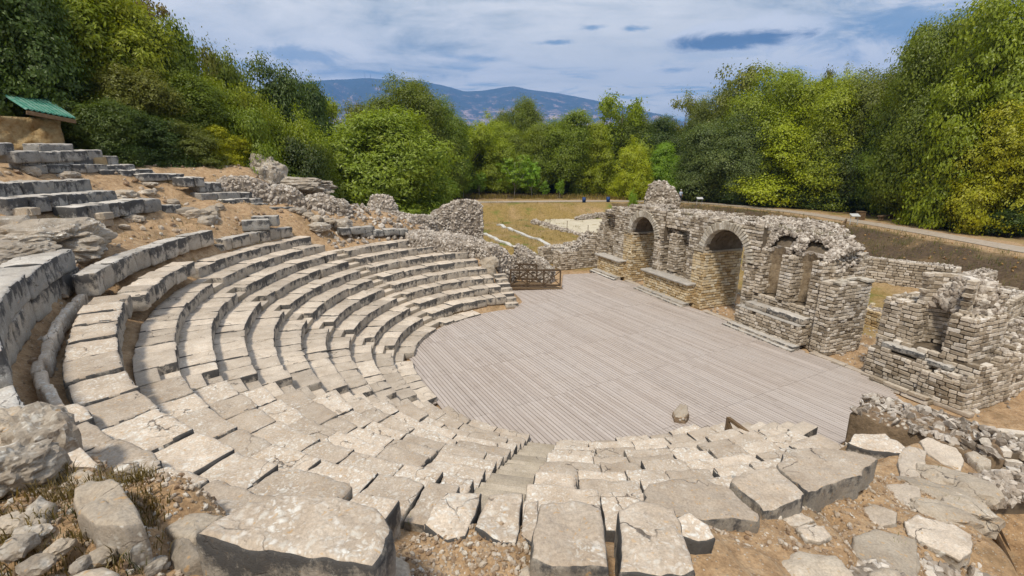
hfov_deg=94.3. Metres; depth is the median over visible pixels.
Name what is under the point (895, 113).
tree
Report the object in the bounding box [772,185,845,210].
bush
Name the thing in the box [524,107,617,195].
tree
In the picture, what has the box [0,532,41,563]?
loose stone
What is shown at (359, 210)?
rubble scatter
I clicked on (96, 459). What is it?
gutter stones
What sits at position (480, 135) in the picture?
tree
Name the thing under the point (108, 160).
block row
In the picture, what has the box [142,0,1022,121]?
sky
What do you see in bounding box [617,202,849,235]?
wall weeds
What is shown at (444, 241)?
rubble wall
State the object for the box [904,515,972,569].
flat stone
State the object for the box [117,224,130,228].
loose stone
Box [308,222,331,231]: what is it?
loose stone
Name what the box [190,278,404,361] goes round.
stairway
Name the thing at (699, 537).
paving slab
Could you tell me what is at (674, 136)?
tree
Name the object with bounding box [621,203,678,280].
arched doorway
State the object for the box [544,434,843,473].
seat row
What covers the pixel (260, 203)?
block row
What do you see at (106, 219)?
stone block
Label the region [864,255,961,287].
room wall
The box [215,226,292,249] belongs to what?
block row
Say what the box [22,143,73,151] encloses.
block row
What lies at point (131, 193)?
loose stone
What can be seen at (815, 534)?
flat stone
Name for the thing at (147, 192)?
loose stone
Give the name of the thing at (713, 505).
paving slab
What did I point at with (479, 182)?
sapling
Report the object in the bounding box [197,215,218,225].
loose stone
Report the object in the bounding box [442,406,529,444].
seat row
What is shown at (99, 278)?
block row
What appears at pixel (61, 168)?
block row
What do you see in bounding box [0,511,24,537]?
loose stone
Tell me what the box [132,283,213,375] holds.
seat row
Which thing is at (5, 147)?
block row
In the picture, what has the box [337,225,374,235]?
block row
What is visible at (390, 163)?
tree
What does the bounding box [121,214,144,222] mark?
loose stone
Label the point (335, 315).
seat row
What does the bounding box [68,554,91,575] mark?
loose stone
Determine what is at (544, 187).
sapling
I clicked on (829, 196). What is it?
tree
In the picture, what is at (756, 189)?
tree
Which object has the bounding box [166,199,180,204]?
loose stone
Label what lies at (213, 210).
loose stone
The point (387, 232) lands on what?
block row
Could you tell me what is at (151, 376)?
stairway
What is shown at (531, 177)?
sapling
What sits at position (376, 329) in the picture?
seat row
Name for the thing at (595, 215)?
field wall
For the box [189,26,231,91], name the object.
tree
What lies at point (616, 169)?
bush
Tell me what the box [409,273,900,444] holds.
wooden deck
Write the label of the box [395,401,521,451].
seat row
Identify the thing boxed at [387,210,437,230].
rubble wall
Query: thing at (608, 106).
tree
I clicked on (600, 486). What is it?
seat row
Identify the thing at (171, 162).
tree
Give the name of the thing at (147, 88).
tree
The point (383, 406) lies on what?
seat row
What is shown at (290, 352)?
seat row
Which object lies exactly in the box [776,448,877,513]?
paving slab
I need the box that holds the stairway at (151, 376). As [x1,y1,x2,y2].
[134,368,429,408]
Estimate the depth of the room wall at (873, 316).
23.15 m
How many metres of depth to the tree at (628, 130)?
84.80 m
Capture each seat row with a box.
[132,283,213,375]
[139,376,459,532]
[177,293,237,379]
[190,236,310,278]
[193,380,473,493]
[202,244,324,286]
[214,234,279,250]
[214,302,260,383]
[227,251,337,295]
[239,386,485,490]
[246,311,292,387]
[248,260,348,304]
[271,269,360,312]
[275,389,496,479]
[276,320,321,390]
[292,278,372,321]
[302,328,348,393]
[312,392,503,468]
[314,288,384,329]
[327,337,373,396]
[335,297,397,336]
[341,239,408,257]
[346,397,510,463]
[350,246,433,265]
[350,345,396,399]
[355,306,409,345]
[363,252,467,274]
[372,353,416,401]
[372,400,516,457]
[373,258,477,283]
[376,316,422,352]
[385,266,486,291]
[394,361,436,404]
[395,326,435,358]
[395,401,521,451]
[397,274,493,300]
[408,283,500,310]
[421,293,505,319]
[421,403,525,449]
[435,310,480,326]
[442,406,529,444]
[523,484,828,541]
[533,471,741,496]
[539,448,828,488]
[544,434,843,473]
[546,430,807,466]
[551,427,780,458]
[554,425,752,455]
[556,424,724,448]
[559,424,700,445]
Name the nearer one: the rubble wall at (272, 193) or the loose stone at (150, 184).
the loose stone at (150, 184)
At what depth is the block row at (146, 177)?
22.28 m
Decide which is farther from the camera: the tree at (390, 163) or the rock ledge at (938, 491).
the tree at (390, 163)
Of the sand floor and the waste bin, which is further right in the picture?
the waste bin
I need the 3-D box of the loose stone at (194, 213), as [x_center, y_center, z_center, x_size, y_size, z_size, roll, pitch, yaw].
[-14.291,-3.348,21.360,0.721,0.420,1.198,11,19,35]
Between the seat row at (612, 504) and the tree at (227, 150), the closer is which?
the seat row at (612, 504)
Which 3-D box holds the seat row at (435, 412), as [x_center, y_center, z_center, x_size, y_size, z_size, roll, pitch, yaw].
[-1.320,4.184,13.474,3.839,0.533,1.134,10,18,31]
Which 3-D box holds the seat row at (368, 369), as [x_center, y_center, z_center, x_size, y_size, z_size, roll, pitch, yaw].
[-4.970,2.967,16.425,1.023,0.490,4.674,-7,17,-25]
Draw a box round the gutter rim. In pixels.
[30,294,93,405]
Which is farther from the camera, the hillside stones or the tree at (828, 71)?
the tree at (828, 71)
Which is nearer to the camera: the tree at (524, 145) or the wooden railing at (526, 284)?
the wooden railing at (526, 284)
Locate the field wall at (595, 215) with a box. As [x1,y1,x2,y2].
[574,212,607,219]
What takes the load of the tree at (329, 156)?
on the ground at (728, 557)
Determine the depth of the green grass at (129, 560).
3.07 m
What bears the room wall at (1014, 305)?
on the ground at (728, 557)
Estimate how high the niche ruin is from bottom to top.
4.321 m
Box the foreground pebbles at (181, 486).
[0,468,229,575]
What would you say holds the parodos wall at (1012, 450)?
on the ground at (728, 557)
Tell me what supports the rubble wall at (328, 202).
on the ground at (728, 557)
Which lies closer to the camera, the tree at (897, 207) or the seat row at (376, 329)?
the seat row at (376, 329)
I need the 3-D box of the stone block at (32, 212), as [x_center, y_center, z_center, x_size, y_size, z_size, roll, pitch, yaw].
[-15.307,-2.272,14.885,0.780,0.506,0.521,0,15,0]
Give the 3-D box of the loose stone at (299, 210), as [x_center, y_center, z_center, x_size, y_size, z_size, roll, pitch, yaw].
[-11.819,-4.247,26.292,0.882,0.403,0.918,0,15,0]
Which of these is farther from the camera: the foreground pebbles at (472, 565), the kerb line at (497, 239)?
the kerb line at (497, 239)
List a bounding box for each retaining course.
[0,249,75,387]
[0,267,79,408]
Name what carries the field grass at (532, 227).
on the ground at (728, 557)
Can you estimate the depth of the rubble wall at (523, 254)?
32.09 m
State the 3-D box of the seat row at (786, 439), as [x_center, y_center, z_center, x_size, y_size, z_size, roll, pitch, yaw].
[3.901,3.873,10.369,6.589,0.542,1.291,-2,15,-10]
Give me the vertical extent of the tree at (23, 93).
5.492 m
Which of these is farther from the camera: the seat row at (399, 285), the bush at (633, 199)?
the bush at (633, 199)
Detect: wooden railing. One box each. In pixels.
[510,269,560,286]
[514,263,537,280]
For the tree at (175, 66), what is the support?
on the ground at (728, 557)
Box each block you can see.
[196,495,395,575]
[241,218,269,230]
[251,215,279,225]
[529,501,608,575]
[614,501,694,575]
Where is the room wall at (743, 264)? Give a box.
[741,251,747,270]
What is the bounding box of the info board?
[849,213,860,224]
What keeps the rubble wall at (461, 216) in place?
on the ground at (728, 557)
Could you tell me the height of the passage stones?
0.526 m
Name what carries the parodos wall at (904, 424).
on the ground at (728, 557)
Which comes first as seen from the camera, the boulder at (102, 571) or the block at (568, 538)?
the boulder at (102, 571)
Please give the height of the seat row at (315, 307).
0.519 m
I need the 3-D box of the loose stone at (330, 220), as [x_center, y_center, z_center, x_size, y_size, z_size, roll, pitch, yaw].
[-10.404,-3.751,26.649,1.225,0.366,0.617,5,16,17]
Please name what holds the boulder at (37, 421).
on the ground at (728, 557)
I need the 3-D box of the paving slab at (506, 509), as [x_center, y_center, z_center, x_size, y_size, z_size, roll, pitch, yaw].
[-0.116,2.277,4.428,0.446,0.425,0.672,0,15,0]
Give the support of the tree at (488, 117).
on the ground at (728, 557)
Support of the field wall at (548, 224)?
on the ground at (728, 557)
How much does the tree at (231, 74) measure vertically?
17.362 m
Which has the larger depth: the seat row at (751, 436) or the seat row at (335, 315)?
the seat row at (335, 315)
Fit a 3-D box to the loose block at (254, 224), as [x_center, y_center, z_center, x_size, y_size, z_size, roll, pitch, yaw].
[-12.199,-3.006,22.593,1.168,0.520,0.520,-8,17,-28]
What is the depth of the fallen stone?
14.94 m
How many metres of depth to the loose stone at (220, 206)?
22.75 m
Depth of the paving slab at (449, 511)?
4.37 m
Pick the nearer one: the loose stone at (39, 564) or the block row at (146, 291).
the loose stone at (39, 564)
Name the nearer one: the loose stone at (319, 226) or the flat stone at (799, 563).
the flat stone at (799, 563)
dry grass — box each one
[0,457,180,575]
[102,455,160,487]
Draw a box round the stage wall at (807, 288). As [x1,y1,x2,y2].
[589,203,874,355]
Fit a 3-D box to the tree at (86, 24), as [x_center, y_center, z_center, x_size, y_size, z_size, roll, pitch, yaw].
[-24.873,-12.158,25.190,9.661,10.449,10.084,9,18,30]
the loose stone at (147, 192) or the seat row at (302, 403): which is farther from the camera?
the loose stone at (147, 192)
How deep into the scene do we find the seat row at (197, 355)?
12.91 m
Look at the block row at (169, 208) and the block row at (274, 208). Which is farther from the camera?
the block row at (274, 208)
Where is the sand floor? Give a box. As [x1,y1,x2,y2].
[540,219,608,232]
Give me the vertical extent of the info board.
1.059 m
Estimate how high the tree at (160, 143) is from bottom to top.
3.746 m
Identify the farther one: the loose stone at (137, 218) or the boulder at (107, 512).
the loose stone at (137, 218)
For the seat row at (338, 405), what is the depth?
10.53 m
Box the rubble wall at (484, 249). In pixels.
[475,241,515,282]
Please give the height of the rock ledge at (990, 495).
0.527 m
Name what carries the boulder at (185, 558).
on the ground at (728, 557)
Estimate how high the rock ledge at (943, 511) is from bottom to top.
0.296 m
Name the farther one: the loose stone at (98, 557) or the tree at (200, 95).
the tree at (200, 95)
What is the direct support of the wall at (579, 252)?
on the ground at (728, 557)
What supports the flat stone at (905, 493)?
on the ground at (728, 557)
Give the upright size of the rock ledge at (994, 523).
0.481 m
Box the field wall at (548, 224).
[530,219,583,235]
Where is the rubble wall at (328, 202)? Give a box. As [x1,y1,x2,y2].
[306,192,353,216]
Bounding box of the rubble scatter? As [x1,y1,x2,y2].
[291,196,436,248]
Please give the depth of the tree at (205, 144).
26.25 m
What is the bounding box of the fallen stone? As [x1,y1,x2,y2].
[672,403,688,423]
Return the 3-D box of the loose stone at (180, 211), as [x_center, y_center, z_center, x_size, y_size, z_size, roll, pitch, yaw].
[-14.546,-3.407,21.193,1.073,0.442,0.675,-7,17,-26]
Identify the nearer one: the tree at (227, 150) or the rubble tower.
the tree at (227, 150)
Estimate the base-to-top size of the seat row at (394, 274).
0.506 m
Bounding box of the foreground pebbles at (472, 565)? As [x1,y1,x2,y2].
[396,519,529,575]
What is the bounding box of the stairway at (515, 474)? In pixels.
[468,442,554,510]
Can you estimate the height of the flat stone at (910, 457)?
0.234 m
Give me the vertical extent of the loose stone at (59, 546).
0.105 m
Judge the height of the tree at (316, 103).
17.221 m
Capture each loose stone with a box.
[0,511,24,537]
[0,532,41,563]
[11,523,55,539]
[15,553,56,575]
[19,166,41,176]
[43,537,77,560]
[55,171,81,178]
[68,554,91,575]
[87,546,119,569]
[113,461,139,475]
[115,189,139,197]
[116,193,125,198]
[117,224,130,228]
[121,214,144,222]
[138,189,156,195]
[141,182,158,186]
[144,555,167,575]
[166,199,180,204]
[175,207,197,214]
[181,209,208,217]
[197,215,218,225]
[202,205,219,216]
[215,203,224,209]
[288,207,306,213]
[301,212,313,218]
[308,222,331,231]
[310,215,321,222]
[322,218,336,223]
[333,218,352,228]
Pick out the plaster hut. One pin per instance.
(17, 132)
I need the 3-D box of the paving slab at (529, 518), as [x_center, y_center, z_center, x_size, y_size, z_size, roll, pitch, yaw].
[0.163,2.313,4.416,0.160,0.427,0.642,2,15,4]
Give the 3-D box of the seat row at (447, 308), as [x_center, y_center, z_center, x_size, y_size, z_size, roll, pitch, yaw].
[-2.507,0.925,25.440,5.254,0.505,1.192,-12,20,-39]
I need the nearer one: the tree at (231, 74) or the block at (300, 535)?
the block at (300, 535)
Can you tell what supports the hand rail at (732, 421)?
on the ground at (728, 557)
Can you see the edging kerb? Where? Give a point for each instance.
(966, 413)
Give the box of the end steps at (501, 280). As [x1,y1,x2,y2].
[493,273,518,308]
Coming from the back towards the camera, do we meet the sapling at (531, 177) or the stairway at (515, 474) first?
the sapling at (531, 177)
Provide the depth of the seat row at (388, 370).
16.59 m
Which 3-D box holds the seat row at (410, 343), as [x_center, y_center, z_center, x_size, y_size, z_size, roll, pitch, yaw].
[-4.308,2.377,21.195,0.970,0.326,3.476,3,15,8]
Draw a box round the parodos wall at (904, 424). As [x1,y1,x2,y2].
[844,392,1006,468]
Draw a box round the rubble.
[968,464,1023,571]
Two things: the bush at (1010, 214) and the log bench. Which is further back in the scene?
the log bench
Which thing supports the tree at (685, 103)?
on the ground at (728, 557)
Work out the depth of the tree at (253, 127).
30.02 m
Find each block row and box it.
[0,142,13,155]
[0,149,102,163]
[0,178,91,196]
[0,190,116,215]
[8,156,118,168]
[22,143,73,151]
[28,164,134,173]
[53,198,161,217]
[62,294,400,539]
[65,403,274,513]
[72,230,213,296]
[97,169,152,175]
[117,261,195,311]
[133,173,183,181]
[162,204,180,212]
[172,176,204,186]
[188,182,221,191]
[190,192,251,199]
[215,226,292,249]
[218,198,262,203]
[251,203,267,204]
[269,206,295,209]
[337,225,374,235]
[360,228,407,236]
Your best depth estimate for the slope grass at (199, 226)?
20.47 m
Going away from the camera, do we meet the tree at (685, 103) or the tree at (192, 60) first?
the tree at (192, 60)
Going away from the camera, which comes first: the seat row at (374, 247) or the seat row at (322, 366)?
the seat row at (322, 366)
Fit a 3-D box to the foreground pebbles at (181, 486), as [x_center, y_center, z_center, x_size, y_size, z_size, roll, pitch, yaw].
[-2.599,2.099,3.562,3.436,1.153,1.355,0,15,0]
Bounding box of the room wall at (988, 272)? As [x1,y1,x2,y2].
[955,267,997,280]
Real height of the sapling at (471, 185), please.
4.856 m
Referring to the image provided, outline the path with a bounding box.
[479,200,1023,252]
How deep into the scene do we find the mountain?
5939.81 m
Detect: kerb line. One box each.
[483,233,513,246]
[497,224,550,244]
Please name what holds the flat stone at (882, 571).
on the ground at (728, 557)
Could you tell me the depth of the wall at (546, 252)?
37.77 m
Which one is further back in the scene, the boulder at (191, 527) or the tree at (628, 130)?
the tree at (628, 130)
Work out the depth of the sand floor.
58.21 m
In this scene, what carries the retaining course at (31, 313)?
on the ground at (728, 557)
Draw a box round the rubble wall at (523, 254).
[512,243,555,283]
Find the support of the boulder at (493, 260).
on the ground at (728, 557)
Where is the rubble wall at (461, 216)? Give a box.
[430,199,483,238]
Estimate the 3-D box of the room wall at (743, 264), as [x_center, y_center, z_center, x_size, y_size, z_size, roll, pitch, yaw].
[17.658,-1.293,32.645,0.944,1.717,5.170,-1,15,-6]
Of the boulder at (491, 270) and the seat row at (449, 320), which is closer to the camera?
the seat row at (449, 320)
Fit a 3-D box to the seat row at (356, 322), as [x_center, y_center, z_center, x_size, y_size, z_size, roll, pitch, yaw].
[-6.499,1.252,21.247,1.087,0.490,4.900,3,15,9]
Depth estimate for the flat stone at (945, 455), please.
9.19 m
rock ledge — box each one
[847,553,994,575]
[896,476,971,500]
[908,497,984,532]
[916,463,966,484]
[941,490,1005,538]
[946,474,1004,511]
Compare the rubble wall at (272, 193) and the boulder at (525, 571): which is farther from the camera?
the rubble wall at (272, 193)
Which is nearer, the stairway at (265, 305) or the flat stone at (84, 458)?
the flat stone at (84, 458)
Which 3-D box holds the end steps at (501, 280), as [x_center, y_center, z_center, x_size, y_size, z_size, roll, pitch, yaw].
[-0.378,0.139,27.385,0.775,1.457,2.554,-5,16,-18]
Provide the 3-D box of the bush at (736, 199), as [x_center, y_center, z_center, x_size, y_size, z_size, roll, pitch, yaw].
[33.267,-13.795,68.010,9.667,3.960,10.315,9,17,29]
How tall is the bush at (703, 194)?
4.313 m
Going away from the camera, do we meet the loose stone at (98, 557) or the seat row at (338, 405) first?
the loose stone at (98, 557)
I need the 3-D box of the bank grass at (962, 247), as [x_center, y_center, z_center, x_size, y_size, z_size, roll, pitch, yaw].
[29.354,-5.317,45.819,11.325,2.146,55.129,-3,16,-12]
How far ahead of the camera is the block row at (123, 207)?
17.61 m
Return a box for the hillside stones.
[0,163,304,396]
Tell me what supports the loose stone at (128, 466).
on the ground at (728, 557)
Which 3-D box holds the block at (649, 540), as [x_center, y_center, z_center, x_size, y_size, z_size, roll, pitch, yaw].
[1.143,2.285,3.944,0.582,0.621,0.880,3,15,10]
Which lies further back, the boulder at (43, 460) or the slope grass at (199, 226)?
the slope grass at (199, 226)
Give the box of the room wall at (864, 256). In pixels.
[858,251,868,266]
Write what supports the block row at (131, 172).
on the ground at (728, 557)
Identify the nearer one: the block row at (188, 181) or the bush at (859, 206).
the block row at (188, 181)
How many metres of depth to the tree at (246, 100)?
32.56 m
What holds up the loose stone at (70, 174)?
on the ground at (728, 557)
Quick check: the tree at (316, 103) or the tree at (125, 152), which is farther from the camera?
the tree at (316, 103)
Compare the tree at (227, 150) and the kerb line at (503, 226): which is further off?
the kerb line at (503, 226)
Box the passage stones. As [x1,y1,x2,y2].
[633,281,1014,416]
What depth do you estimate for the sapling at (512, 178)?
73.42 m
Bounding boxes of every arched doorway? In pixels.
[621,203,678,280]
[689,215,771,308]
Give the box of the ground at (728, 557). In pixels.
[0,163,1023,575]
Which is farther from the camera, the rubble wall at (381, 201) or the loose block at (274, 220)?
the rubble wall at (381, 201)
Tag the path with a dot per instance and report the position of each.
(977, 241)
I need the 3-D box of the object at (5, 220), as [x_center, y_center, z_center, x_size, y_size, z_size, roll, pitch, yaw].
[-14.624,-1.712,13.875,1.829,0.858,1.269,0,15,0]
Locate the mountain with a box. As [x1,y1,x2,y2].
[255,78,687,131]
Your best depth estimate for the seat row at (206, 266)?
20.61 m
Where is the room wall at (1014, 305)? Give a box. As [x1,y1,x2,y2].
[1000,286,1023,322]
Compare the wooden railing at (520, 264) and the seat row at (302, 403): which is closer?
the seat row at (302, 403)
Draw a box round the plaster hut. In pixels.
[0,92,75,149]
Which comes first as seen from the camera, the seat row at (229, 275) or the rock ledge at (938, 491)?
the rock ledge at (938, 491)
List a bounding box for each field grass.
[453,192,680,199]
[483,201,582,249]
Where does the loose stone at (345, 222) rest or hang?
on the ground at (728, 557)
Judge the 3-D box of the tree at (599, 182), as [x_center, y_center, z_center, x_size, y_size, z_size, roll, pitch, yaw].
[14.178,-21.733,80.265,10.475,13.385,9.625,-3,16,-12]
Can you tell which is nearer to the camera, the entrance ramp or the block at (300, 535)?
the block at (300, 535)
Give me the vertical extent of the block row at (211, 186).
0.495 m
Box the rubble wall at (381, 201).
[365,193,398,210]
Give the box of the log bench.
[877,214,893,220]
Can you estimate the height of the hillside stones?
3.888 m
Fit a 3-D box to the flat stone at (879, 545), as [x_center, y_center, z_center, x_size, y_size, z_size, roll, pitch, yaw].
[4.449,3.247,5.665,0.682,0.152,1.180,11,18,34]
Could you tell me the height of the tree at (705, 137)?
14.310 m
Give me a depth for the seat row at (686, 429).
13.81 m
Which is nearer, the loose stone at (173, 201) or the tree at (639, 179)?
the loose stone at (173, 201)
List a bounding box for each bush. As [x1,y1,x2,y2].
[467,168,477,192]
[548,168,569,191]
[594,158,631,193]
[627,187,637,206]
[682,184,718,200]
[708,180,758,205]
[749,186,797,207]
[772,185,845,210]
[818,190,865,210]
[837,189,880,211]
[966,195,1023,236]
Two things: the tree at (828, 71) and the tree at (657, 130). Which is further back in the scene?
the tree at (657, 130)
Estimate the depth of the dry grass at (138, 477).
3.82 m
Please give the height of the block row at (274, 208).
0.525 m
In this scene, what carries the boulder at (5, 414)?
on the ground at (728, 557)
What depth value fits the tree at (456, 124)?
69.09 m
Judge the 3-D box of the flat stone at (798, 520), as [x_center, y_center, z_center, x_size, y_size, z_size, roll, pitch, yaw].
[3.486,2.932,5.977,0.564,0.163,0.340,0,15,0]
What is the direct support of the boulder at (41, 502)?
on the ground at (728, 557)
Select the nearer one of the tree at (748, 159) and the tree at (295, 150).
the tree at (295, 150)
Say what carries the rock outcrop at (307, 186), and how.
on the ground at (728, 557)
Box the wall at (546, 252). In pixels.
[537,242,571,263]
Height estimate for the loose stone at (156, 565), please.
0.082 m
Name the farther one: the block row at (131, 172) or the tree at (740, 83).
the tree at (740, 83)
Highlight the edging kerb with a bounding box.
[624,280,974,417]
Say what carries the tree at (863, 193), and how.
on the ground at (728, 557)
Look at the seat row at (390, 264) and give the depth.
26.93 m
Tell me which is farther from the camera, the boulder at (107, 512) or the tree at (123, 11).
the tree at (123, 11)
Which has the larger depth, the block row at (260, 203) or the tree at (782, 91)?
the tree at (782, 91)
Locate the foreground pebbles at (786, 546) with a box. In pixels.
[709,473,981,575]
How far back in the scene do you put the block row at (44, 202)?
16.00 m
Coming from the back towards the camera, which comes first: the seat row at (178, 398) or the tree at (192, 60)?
the tree at (192, 60)
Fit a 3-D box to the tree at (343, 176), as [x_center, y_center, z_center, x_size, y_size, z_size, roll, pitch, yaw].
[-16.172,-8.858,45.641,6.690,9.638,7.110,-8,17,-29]
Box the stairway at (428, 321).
[326,249,438,328]
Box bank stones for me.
[643,201,1023,288]
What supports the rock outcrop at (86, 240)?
on the ground at (728, 557)
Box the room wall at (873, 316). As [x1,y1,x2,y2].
[864,303,881,328]
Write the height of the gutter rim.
0.478 m
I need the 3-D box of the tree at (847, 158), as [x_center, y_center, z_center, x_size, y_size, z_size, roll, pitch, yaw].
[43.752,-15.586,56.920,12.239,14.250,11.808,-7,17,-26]
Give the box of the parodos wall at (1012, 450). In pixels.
[982,425,1023,468]
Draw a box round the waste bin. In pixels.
[855,211,865,219]
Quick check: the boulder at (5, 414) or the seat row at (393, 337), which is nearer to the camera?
the boulder at (5, 414)
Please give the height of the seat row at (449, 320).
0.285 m
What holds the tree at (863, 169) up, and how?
on the ground at (728, 557)
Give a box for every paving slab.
[424,493,481,542]
[475,493,522,544]
[521,501,537,545]
[643,477,759,533]
[678,513,715,554]
[729,466,803,519]
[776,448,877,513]
[847,434,905,459]
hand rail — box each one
[724,417,748,431]
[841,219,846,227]
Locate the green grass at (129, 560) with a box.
[0,501,146,575]
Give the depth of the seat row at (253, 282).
20.64 m
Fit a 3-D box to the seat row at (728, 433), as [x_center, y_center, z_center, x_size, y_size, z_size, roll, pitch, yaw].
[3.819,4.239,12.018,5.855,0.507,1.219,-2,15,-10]
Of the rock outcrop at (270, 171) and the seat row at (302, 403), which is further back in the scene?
the rock outcrop at (270, 171)
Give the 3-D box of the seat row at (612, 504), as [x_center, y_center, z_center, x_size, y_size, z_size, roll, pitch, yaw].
[2.320,3.312,6.771,4.450,0.530,0.990,0,15,0]
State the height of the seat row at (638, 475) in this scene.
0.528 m
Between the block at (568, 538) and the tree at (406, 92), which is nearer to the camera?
the block at (568, 538)
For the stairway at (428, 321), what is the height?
3.410 m
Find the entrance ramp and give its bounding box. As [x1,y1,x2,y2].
[511,281,562,290]
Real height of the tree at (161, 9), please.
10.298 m
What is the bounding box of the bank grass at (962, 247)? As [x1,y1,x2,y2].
[641,202,1021,289]
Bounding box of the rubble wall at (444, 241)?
[405,229,486,258]
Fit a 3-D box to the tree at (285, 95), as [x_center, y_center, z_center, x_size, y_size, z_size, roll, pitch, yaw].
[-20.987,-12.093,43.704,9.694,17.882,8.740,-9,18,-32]
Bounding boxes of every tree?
[0,0,97,117]
[0,0,156,143]
[0,42,105,139]
[44,0,187,122]
[50,96,159,166]
[71,0,202,84]
[71,56,198,148]
[84,142,149,168]
[109,111,212,167]
[120,0,198,77]
[130,68,236,149]
[142,114,235,169]
[151,150,198,167]
[156,9,210,79]
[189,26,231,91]
[190,68,244,136]
[197,122,255,166]
[202,38,257,102]
[218,97,299,176]
[225,81,290,172]
[234,47,321,131]
[260,93,328,180]
[273,131,344,198]
[276,72,335,148]
[289,98,343,197]
[313,142,352,200]
[322,92,340,140]
[322,104,473,214]
[329,147,359,203]
[337,94,367,148]
[359,70,471,186]
[359,90,402,178]
[399,148,462,213]
[413,94,475,198]
[460,117,498,193]
[474,119,524,192]
[476,108,508,186]
[489,93,549,138]
[501,121,564,192]
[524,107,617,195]
[566,117,618,195]
[595,88,657,171]
[599,108,660,159]
[604,134,655,200]
[635,114,680,156]
[645,139,686,195]
[660,118,710,159]
[668,89,710,139]
[668,108,776,203]
[681,157,730,200]
[685,86,739,151]
[696,58,778,126]
[708,128,794,205]
[717,61,833,203]
[720,105,836,206]
[756,65,883,209]
[786,114,872,211]
[805,61,902,207]
[817,61,852,88]
[823,109,885,211]
[842,145,877,213]
[844,110,905,213]
[855,0,1023,218]
[868,3,968,217]
[889,0,1023,234]
[889,203,910,217]
[893,69,1023,229]
[938,92,1023,237]
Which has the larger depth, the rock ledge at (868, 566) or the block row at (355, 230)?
the block row at (355, 230)
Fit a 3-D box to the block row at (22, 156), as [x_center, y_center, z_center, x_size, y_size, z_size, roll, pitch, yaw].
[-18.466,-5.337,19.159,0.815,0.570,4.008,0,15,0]
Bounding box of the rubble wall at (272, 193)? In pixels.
[212,175,308,206]
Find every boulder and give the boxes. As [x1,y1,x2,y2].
[0,406,21,446]
[0,438,72,498]
[1,401,83,452]
[24,496,57,524]
[58,469,104,483]
[73,479,152,568]
[73,567,119,575]
[164,513,222,545]
[170,537,202,575]
[396,557,410,575]
[479,256,498,267]
[481,264,495,275]
[519,566,529,575]
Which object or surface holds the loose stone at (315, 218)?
on the ground at (728, 557)
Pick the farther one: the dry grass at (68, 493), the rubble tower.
the rubble tower
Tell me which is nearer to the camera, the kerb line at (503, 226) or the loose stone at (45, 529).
the loose stone at (45, 529)
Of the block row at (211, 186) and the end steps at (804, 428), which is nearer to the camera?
the end steps at (804, 428)
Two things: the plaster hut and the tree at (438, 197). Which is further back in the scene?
the tree at (438, 197)
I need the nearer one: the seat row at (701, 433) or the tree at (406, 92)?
the seat row at (701, 433)
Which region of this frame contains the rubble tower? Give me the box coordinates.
[644,180,680,208]
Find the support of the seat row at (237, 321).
on the ground at (728, 557)
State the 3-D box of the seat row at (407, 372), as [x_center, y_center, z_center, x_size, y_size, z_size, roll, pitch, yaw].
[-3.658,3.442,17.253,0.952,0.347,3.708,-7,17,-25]
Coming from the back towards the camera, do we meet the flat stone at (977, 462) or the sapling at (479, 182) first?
the sapling at (479, 182)
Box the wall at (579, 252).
[553,230,595,269]
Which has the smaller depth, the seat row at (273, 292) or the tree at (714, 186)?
the seat row at (273, 292)
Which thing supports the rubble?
on the ground at (728, 557)
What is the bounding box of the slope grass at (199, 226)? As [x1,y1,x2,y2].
[53,176,310,282]
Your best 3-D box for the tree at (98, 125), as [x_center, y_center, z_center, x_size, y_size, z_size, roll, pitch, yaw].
[-20.017,-7.679,23.395,4.488,3.718,3.948,2,15,5]
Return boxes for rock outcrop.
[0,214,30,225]
[0,217,117,264]
[0,239,62,264]
[249,153,287,183]
[279,177,337,194]
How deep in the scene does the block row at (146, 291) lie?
14.24 m
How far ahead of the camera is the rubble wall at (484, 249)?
29.66 m
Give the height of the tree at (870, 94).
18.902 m
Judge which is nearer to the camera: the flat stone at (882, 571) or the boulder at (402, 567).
the boulder at (402, 567)
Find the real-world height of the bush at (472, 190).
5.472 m
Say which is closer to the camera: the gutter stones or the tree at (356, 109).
the gutter stones
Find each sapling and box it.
[461,171,473,197]
[468,171,487,191]
[494,155,533,194]
[521,158,541,195]
[539,180,550,194]
[554,179,564,195]
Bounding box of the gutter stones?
[90,456,216,501]
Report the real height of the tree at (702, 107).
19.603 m
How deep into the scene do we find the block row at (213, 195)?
23.63 m
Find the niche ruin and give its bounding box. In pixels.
[862,271,1023,411]
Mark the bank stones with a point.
(903, 247)
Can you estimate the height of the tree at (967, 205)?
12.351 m
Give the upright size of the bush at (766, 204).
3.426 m
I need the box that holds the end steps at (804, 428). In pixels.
[718,421,817,436]
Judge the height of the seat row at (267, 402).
0.535 m
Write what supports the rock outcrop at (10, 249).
on the ground at (728, 557)
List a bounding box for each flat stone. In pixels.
[68,448,99,469]
[782,551,852,575]
[783,513,814,526]
[795,524,831,545]
[851,529,920,575]
[861,504,896,527]
[867,567,900,575]
[886,484,920,508]
[896,446,926,477]
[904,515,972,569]
[918,437,963,471]
[964,451,990,472]
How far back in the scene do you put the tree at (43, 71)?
21.60 m
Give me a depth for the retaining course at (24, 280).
10.19 m
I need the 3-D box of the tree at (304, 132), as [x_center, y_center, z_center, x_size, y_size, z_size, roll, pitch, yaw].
[-17.833,-8.309,37.158,6.440,13.215,5.904,10,18,31]

